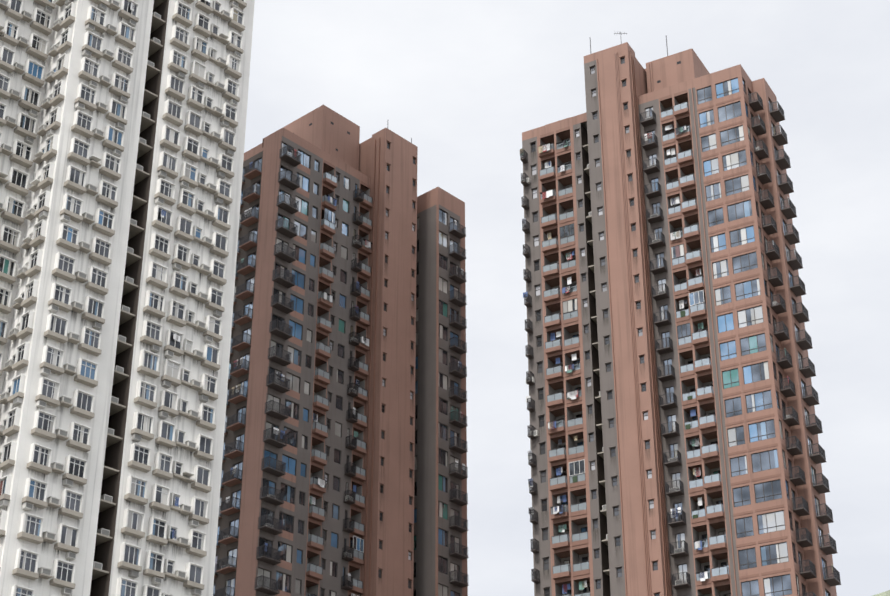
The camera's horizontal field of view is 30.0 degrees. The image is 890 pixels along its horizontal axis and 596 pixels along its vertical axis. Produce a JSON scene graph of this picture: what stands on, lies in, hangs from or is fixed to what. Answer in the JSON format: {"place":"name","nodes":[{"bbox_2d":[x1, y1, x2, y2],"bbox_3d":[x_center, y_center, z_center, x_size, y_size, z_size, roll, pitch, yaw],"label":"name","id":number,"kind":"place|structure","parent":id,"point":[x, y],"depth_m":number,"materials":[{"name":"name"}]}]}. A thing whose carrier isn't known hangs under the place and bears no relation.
{"place":"outdoors","nodes":[
{"label":"outdoors","id":0,"kind":"place"},
{"bbox_2d":[0,0,254,595],"bbox_3d":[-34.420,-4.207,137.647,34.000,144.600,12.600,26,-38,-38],"label":"white tower","id":1,"kind":"structure","parent":0,"point":[122,131],"depth_m":135.93,"materials":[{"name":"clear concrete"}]},
{"bbox_2d":[213,105,468,595],"bbox_3d":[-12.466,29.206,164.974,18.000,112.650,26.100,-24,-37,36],"label":"tower","id":2,"kind":"structure","parent":0,"point":[344,466],"depth_m":170.88,"materials":[{"name":"brown concrete"}]},
{"bbox_2d":[244,0,889,595],"label":"sky","id":3,"kind":"structure","parent":0,"point":[463,80],"materials":[{"name":"white"}]},
{"bbox_2d":[520,32,840,595],"bbox_3d":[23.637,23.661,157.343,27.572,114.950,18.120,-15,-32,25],"label":"tower","id":4,"kind":"structure","parent":0,"point":[675,425],"depth_m":160.38,"materials":[{"name":"brown concrete"}]},
{"bbox_2d":[872,590,889,595],"bbox_3d":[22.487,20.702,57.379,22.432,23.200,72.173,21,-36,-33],"label":"green louvred building","id":5,"kind":"structure","parent":0,"point":[886,593],"depth_m":54.79,"materials":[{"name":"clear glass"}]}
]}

